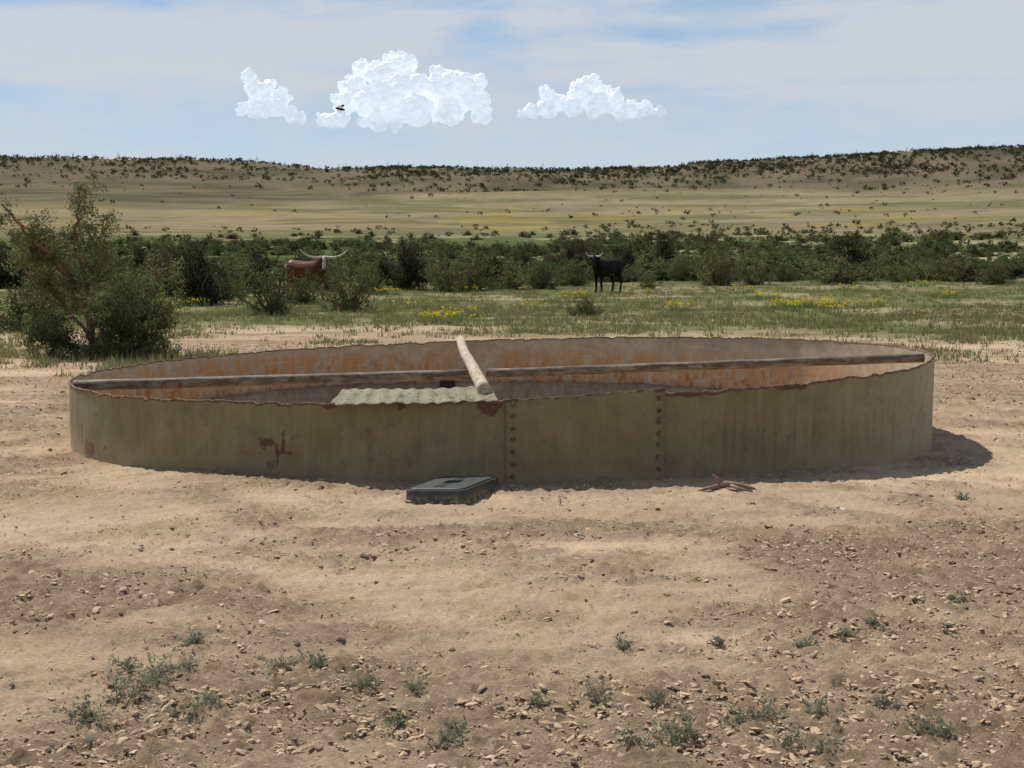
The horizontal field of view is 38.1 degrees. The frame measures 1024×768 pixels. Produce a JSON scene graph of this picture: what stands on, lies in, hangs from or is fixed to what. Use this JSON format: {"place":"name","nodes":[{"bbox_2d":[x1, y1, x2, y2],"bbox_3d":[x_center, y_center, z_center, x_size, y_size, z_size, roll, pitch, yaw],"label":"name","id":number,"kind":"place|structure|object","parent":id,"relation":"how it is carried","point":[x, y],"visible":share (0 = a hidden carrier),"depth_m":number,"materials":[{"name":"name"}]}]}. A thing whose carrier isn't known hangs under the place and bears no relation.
{"place":"outdoors","nodes":[
{"label":"outdoors","id":0,"kind":"place"},
{"bbox_2d":[235,68,306,124],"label":"cloud","id":1,"kind":"structure","parent":0,"point":[266,100],"depth_m":5914.87,"materials":[{"name":"white"}]},
{"bbox_2d":[336,104,344,113],"bbox_3d":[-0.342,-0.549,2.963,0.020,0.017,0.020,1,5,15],"label":"bird","id":2,"kind":"object","parent":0,"point":[338,108],"visible":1,"depth_m":2.96,"materials":[{"name":"black"}]},
{"bbox_2d":[316,50,492,133],"bbox_3d":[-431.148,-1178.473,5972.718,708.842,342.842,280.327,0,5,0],"label":"cloud","id":3,"kind":"structure","parent":0,"point":[397,91],"depth_m":5920.98,"materials":[{"name":"white"}]},
{"bbox_2d":[0,147,1023,767],"bbox_3d":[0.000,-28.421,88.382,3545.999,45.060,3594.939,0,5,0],"label":"ground","id":4,"kind":"structure","parent":0,"point":[186,207],"depth_m":8.02,"materials":[{"name":"soil"}]},
{"bbox_2d":[0,248,40,288],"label":"juniper shrub","id":5,"kind":"object","parent":4,"relation":"on","point":[6,276],"visible":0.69,"depth_m":61.56,"materials":[{"name":"green plant"}]},
{"bbox_2d":[0,271,79,332],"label":"mesquite shrub","id":6,"kind":"object","parent":4,"relation":"on","point":[15,322],"visible":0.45,"depth_m":29.83,"materials":[{"name":"green plant"}]},
{"bbox_2d":[24,252,89,280],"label":"juniper shrub","id":7,"kind":"object","parent":4,"relation":"on","point":[56,269],"visible":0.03,"depth_m":63.60,"materials":[{"name":"green plant"}]},
{"bbox_2d":[33,267,116,313],"bbox_3d":[-11.971,-2.582,40.045,2.690,1.843,2.657,-1,5,-15],"label":"mesquite shrub","id":8,"kind":"object","parent":4,"relation":"on","point":[60,282],"visible":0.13,"depth_m":39.85,"materials":[{"name":"green plant"}]},
{"bbox_2d":[0,163,194,360],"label":"mesquite tree","id":9,"kind":"object","parent":4,"relation":"on","point":[117,308],"visible":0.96,"depth_m":22.80,"materials":[{"name":"green plant"}]},
{"bbox_2d":[74,240,143,291],"bbox_3d":[-16.417,-4.681,59.920,3.109,2.245,3.057,-1,5,-14],"label":"mesquite shrub","id":10,"kind":"object","parent":4,"relation":"on","point":[103,263],"visible":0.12,"depth_m":59.83,"materials":[{"name":"green plant"}]},
{"bbox_2d":[109,244,168,285],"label":"juniper shrub","id":11,"kind":"object","parent":4,"relation":"on","point":[139,260],"visible":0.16,"depth_m":65.39,"materials":[{"name":"green plant"}]},
{"bbox_2d":[105,254,173,306],"bbox_3d":[-10.687,-2.774,41.941,1.730,1.836,2.190,5,7,43],"label":"mesquite shrub","id":12,"kind":"object","parent":4,"relation":"on","point":[136,273],"visible":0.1,"depth_m":41.86,"materials":[{"name":"green plant"}]},
{"bbox_2d":[132,247,192,290],"bbox_3d":[-13.947,-4.505,59.856,2.977,2.076,2.684,-4,6,-36],"label":"juniper shrub","id":13,"kind":"object","parent":4,"relation":"on","point":[157,261],"visible":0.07,"depth_m":59.71,"materials":[{"name":"green plant"}]},
{"bbox_2d":[154,231,192,297],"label":"juniper shrub","id":14,"kind":"object","parent":4,"relation":"on","point":[170,293],"visible":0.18,"depth_m":51.73,"materials":[{"name":"green plant"}]},
{"bbox_2d":[156,234,238,305],"bbox_3d":[-9.786,-3.456,45.873,2.402,2.380,2.828,2,5,21],"label":"juniper shrub","id":15,"kind":"object","parent":4,"relation":"on","point":[198,283],"visible":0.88,"depth_m":45.72,"materials":[{"name":"green plant"}]},
{"bbox_2d":[200,253,252,300],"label":"mesquite shrub","id":16,"kind":"object","parent":4,"relation":"on","point":[229,275],"visible":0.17,"depth_m":49.93,"materials":[{"name":"green plant"}]},
{"bbox_2d":[208,246,254,296],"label":"mesquite shrub","id":17,"kind":"object","parent":4,"relation":"on","point":[241,275],"visible":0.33,"depth_m":53.70,"materials":[{"name":"green plant"}]},
{"bbox_2d":[232,248,284,293],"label":"juniper shrub","id":18,"kind":"object","parent":4,"relation":"on","point":[259,264],"visible":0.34,"depth_m":57.67,"materials":[{"name":"green plant"}]},
{"bbox_2d":[229,249,304,315],"bbox_3d":[-6.180,-2.504,37.902,1.783,1.875,1.813,-5,7,-44],"label":"mesquite shrub","id":19,"kind":"object","parent":4,"relation":"on","point":[274,304],"visible":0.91,"depth_m":37.79,"materials":[{"name":"green plant"}]},
{"bbox_2d":[280,263,327,304],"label":"mesquite shrub","id":20,"kind":"object","parent":4,"relation":"on","point":[300,297],"visible":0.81,"depth_m":45.82,"materials":[{"name":"green plant"}]},
{"bbox_2d":[282,254,329,287],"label":"juniper shrub","id":21,"kind":"object","parent":4,"relation":"on","point":[307,259],"visible":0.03,"depth_m":63.78,"materials":[{"name":"green plant"}]},
{"bbox_2d":[285,250,346,299],"bbox_3d":[-6.792,-3.639,49.475,2.676,1.722,1.088,4,6,37],"label":"longhorn cow","id":22,"kind":"object","parent":4,"relation":"on","point":[298,267],"visible":0.81,"depth_m":49.49},
{"bbox_2d":[295,252,345,291],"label":"mesquite shrub","id":23,"kind":"object","parent":4,"relation":"on","point":[325,283],"visible":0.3,"depth_m":59.67,"materials":[{"name":"green plant"}]},
{"bbox_2d":[307,246,380,311],"bbox_3d":[-4.448,-2.725,40.010,1.916,2.048,1.514,2,5,18],"label":"mesquite shrub","id":24,"kind":"object","parent":4,"relation":"on","point":[352,302],"visible":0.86,"depth_m":39.84,"materials":[{"name":"green plant"}]},
{"bbox_2d":[337,248,392,293],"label":"mesquite shrub","id":25,"kind":"object","parent":4,"relation":"on","point":[376,281],"visible":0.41,"depth_m":57.60,"materials":[{"name":"green plant"}]},
{"bbox_2d":[354,254,398,285],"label":"juniper shrub","id":26,"kind":"object","parent":4,"relation":"on","point":[381,265],"visible":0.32,"depth_m":65.48,"materials":[{"name":"green plant"}]},
{"bbox_2d":[390,233,433,289],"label":"juniper shrub","id":27,"kind":"object","parent":4,"relation":"on","point":[407,271],"visible":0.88,"depth_m":61.52,"materials":[{"name":"green plant"}]},
{"bbox_2d":[417,241,467,267],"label":"mesquite shrub","id":28,"kind":"object","parent":4,"relation":"on","point":[440,253],"visible":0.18,"depth_m":74.29,"materials":[{"name":"green plant"}]},
{"bbox_2d":[418,246,474,292],"bbox_3d":[-2.695,-4.538,59.953,1.990,2.118,2.518,-4,6,-38],"label":"mesquite shrub","id":29,"kind":"object","parent":4,"relation":"on","point":[446,285],"visible":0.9,"depth_m":59.70,"materials":[{"name":"green plant"}]},
{"bbox_2d":[404,476,500,504],"bbox_3d":[-0.391,0.717,9.904,0.455,0.137,0.765,-1,3,17],"label":"valve box cover","id":30,"kind":"object","parent":4,"relation":"on","point":[454,490],"visible":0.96,"depth_m":9.61,"materials":[{"name":"grey plastic"}]},
{"bbox_2d":[445,255,503,290],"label":"mesquite shrub","id":31,"kind":"object","parent":4,"relation":"on","point":[475,272],"visible":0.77,"depth_m":60.68,"materials":[{"name":"green plant"}]},
{"bbox_2d":[461,255,512,284],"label":"juniper shrub","id":32,"kind":"object","parent":4,"relation":"on","point":[493,262],"visible":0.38,"depth_m":65.47,"materials":[{"name":"green plant"}]},
{"bbox_2d":[68,336,934,482],"bbox_3d":[-0.095,0.231,14.461,8.115,1.175,8.162,0,5,0],"label":"stock tank","id":33,"kind":"object","parent":4,"relation":"on","point":[759,420],"visible":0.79,"depth_m":11.08,"materials":[{"name":"beige metal"}]},
{"bbox_2d":[331,386,497,405],"bbox_3d":[-0.685,0.081,10.610,1.170,0.100,0.533,0,5,0],"label":"corrugated sheet","id":34,"kind":"object","parent":33,"relation":"on","point":[357,397],"visible":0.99,"depth_m":10.57,"materials":[{"name":"grey metal"}]},
{"bbox_2d":[456,335,491,393],"bbox_3d":[-0.428,-0.252,14.519,0.125,0.201,7.884,0,5,-3],"label":"wooden pole","id":35,"kind":"object","parent":33,"relation":"on","point":[480,382],"visible":0.96,"depth_m":12.49,"materials":[{"name":"brown wood"}]},
{"bbox_2d":[73,354,924,389],"bbox_3d":[-0.054,-0.116,13.599,7.779,0.302,0.200,0,5,-4],"label":"steel pipe","id":36,"kind":"object","parent":33,"relation":"attached to","point":[263,380],"visible":0.98,"depth_m":13.55,"materials":[{"name":"brown metal"}]},
{"bbox_2d":[49,491,969,755],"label":"weeds","id":37,"kind":"object","parent":4,"relation":"on","point":[688,729],"visible":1,"depth_m":5.27,"materials":[{"name":"green plant"}]},
{"bbox_2d":[482,251,536,289],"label":"mesquite shrub","id":38,"kind":"object","parent":4,"relation":"on","point":[510,279],"visible":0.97,"depth_m":61.59,"materials":[{"name":"green plant"}]},
{"bbox_2d":[0,342,1023,767],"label":"dirt clods","id":39,"kind":"object","parent":4,"relation":"on","point":[614,746],"visible":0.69,"depth_m":5.64,"materials":[{"name":"soil"}]},
{"bbox_2d":[0,273,1023,377],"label":"grass","id":40,"kind":"structure","parent":4,"relation":"on","point":[954,335],"depth_m":35.08,"materials":[{"name":"green plant"}]},
{"bbox_2d":[0,225,1023,282],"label":"distant shrubs","id":41,"kind":"object","parent":4,"relation":"on","point":[940,242],"visible":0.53,"depth_m":119.98,"materials":[{"name":"green plant"}]},
{"bbox_2d":[0,144,1023,244],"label":"hillside shrubs","id":42,"kind":"object","parent":4,"relation":"on","point":[708,165],"visible":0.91,"depth_m":575.35,"materials":[{"name":"green plant"}]},
{"bbox_2d":[490,248,540,266],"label":"juniper shrub","id":43,"kind":"object","parent":4,"relation":"on","point":[522,256],"visible":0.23,"depth_m":79.55,"materials":[{"name":"green plant"}]},
{"bbox_2d":[523,254,572,289],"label":"mesquite shrub","id":44,"kind":"object","parent":4,"relation":"on","point":[542,283],"visible":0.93,"depth_m":62.66,"materials":[{"name":"green plant"}]},
{"bbox_2d":[157,280,956,325],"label":"wildflowers","id":45,"kind":"object","parent":4,"relation":"on","point":[794,304],"visible":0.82,"depth_m":42.25,"materials":[{"name":"yellow plant"}]},
{"bbox_2d":[547,254,598,286],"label":"mesquite shrub","id":46,"kind":"object","parent":4,"relation":"on","point":[574,281],"visible":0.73,"depth_m":65.50,"materials":[{"name":"green plant"}]},
{"bbox_2d":[560,232,595,266],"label":"juniper shrub","id":47,"kind":"object","parent":4,"relation":"on","point":[569,255],"visible":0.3,"depth_m":77.55,"materials":[{"name":"green plant"}]},
{"bbox_2d":[558,295,605,315],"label":"mesquite shrub","id":48,"kind":"object","parent":4,"relation":"on","point":[586,307],"visible":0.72,"depth_m":37.42,"materials":[{"name":"green plant"}]},
{"bbox_2d":[586,253,622,292],"bbox_3d":[3.719,-4.457,59.262,0.664,1.616,2.331,4,6,35],"label":"black cow","id":49,"kind":"object","parent":4,"relation":"on","point":[602,268],"visible":0.98,"depth_m":59.08},
{"bbox_2d":[612,244,638,273],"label":"juniper shrub","id":50,"kind":"object","parent":4,"relation":"on","point":[627,258],"visible":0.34,"depth_m":73.58,"materials":[{"name":"green plant"}]},
{"bbox_2d":[633,269,663,289],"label":"mesquite shrub","id":51,"kind":"object","parent":4,"relation":"on","point":[648,284],"visible":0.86,"depth_m":62.84,"materials":[{"name":"green plant"}]},
{"bbox_2d":[641,231,682,268],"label":"juniper shrub","id":52,"kind":"object","parent":4,"relation":"on","point":[663,248],"visible":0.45,"depth_m":91.36,"materials":[{"name":"green plant"}]},
{"bbox_2d":[678,250,699,262],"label":"mesquite shrub","id":53,"kind":"object","parent":4,"relation":"on","point":[688,257],"visible":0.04,"depth_m":79.71,"materials":[{"name":"green plant"}]},
{"bbox_2d":[694,234,750,285],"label":"mesquite shrub","id":54,"kind":"object","parent":4,"relation":"on","point":[714,279],"visible":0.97,"depth_m":65.59,"materials":[{"name":"green plant"}]},
{"bbox_2d":[698,474,755,492],"bbox_3d":[1.456,0.669,10.063,0.397,0.106,0.218,0,5,0],"label":"driftwood root","id":55,"kind":"object","parent":4,"relation":"on","point":[742,486],"visible":1,"depth_m":10.06,"materials":[{"name":"brown wood"}]},
{"bbox_2d":[733,248,780,284],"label":"mesquite shrub","id":56,"kind":"object","parent":4,"relation":"on","point":[752,279],"visible":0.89,"depth_m":66.69,"materials":[{"name":"green plant"}]},
{"bbox_2d":[766,256,797,281],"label":"mesquite shrub","id":57,"kind":"object","parent":4,"relation":"on","point":[783,276],"visible":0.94,"depth_m":69.72,"materials":[{"name":"green plant"}]},
{"bbox_2d":[800,246,871,284],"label":"mesquite shrub","id":58,"kind":"object","parent":4,"relation":"on","point":[836,273],"visible":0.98,"depth_m":67.38,"materials":[{"name":"green plant"}]},
{"bbox_2d":[822,229,877,269],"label":"juniper shrub","id":59,"kind":"object","parent":4,"relation":"on","point":[848,242],"visible":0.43,"depth_m":83.24,"materials":[{"name":"green plant"}]},
{"bbox_2d":[862,254,899,278],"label":"mesquite shrub","id":60,"kind":"object","parent":4,"relation":"on","point":[873,267],"visible":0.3,"depth_m":74.78,"materials":[{"name":"green plant"}]},
{"bbox_2d":[880,261,920,282],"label":"mesquite shrub","id":61,"kind":"object","parent":4,"relation":"on","point":[898,278],"visible":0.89,"depth_m":68.71,"materials":[{"name":"green plant"}]},
{"bbox_2d":[907,240,943,260],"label":"mesquite shrub","id":62,"kind":"object","parent":4,"relation":"on","point":[919,253],"visible":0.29,"depth_m":89.44,"materials":[{"name":"green plant"}]},
{"bbox_2d":[920,251,990,281],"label":"mesquite shrub","id":63,"kind":"object","parent":4,"relation":"on","point":[946,277],"visible":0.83,"depth_m":69.64,"materials":[{"name":"green plant"}]},
{"bbox_2d":[973,252,1022,284],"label":"mesquite shrub","id":64,"kind":"object","parent":4,"relation":"on","point":[992,278],"visible":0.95,"depth_m":65.65,"materials":[{"name":"green plant"}]},
{"bbox_2d":[995,250,1023,277],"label":"mesquite shrub","id":65,"kind":"object","parent":4,"relation":"on","point":[1019,259],"visible":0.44,"depth_m":74.44,"materials":[{"name":"green plant"}]},
{"bbox_2d":[517,73,665,121],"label":"cloud","id":66,"kind":"structure","parent":0,"point":[593,96],"depth_m":5914.96,"materials":[{"name":"white"}]}
]}

